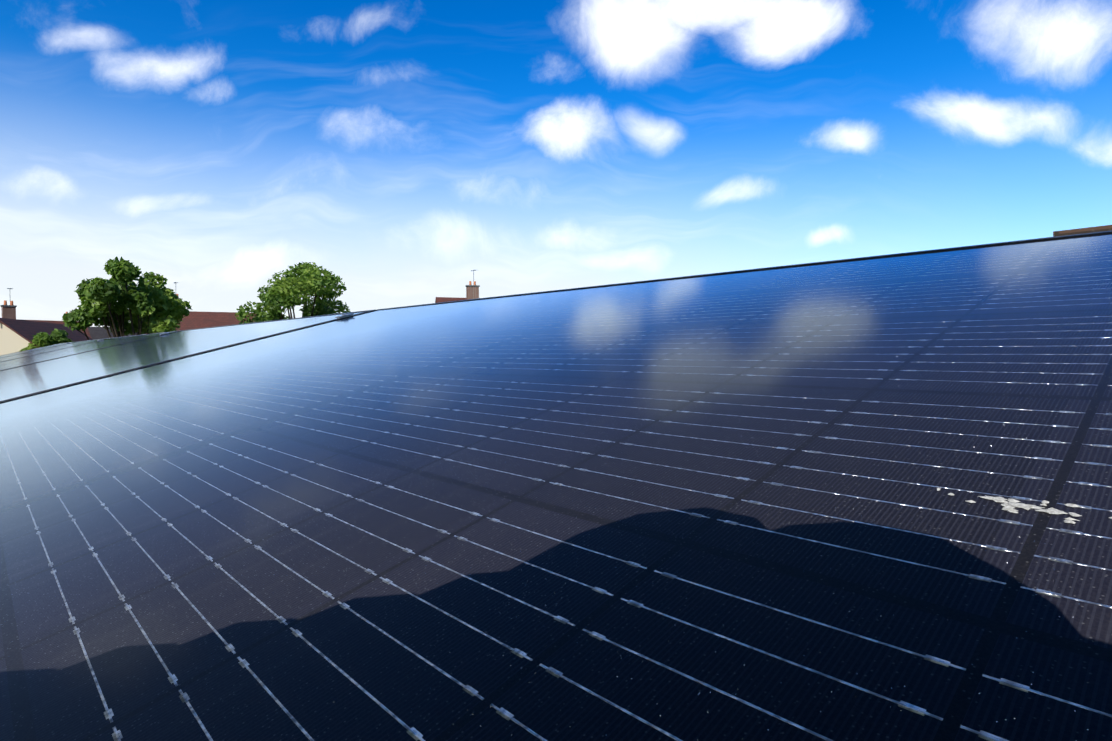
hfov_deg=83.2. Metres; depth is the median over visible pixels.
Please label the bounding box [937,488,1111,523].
bird dropping
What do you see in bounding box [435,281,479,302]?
house
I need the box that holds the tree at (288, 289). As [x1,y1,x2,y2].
[235,262,349,323]
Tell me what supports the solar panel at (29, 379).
on the roof tiles
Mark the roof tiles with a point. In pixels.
(1084, 230)
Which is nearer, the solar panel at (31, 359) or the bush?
the solar panel at (31, 359)
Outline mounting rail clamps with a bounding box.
[66,313,353,343]
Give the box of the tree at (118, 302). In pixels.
[62,256,192,339]
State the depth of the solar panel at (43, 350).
5.44 m
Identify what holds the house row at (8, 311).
on the ground
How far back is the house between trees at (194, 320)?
61.93 m
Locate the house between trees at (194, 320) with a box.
[146,294,255,333]
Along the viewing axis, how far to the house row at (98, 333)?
75.82 m
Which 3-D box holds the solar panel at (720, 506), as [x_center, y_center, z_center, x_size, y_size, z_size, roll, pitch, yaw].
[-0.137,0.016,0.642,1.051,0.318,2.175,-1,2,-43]
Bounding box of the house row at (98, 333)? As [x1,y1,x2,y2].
[66,312,145,339]
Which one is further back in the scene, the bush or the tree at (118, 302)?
the bush
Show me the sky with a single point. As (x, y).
(400, 149)
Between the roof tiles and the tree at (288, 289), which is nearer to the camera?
the roof tiles
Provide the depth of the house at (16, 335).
40.28 m
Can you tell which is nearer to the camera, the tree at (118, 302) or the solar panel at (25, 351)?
the solar panel at (25, 351)
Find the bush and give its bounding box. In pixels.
[19,328,72,351]
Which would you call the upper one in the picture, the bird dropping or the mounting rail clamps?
the mounting rail clamps
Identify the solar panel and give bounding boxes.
[0,230,1111,740]
[0,310,372,401]
[0,330,181,369]
[0,338,109,361]
[0,341,78,357]
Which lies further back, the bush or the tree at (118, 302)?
the bush
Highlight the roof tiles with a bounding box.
[1053,225,1111,236]
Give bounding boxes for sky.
[0,0,1111,326]
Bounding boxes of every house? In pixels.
[0,318,92,355]
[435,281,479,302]
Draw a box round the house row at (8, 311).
[0,300,90,337]

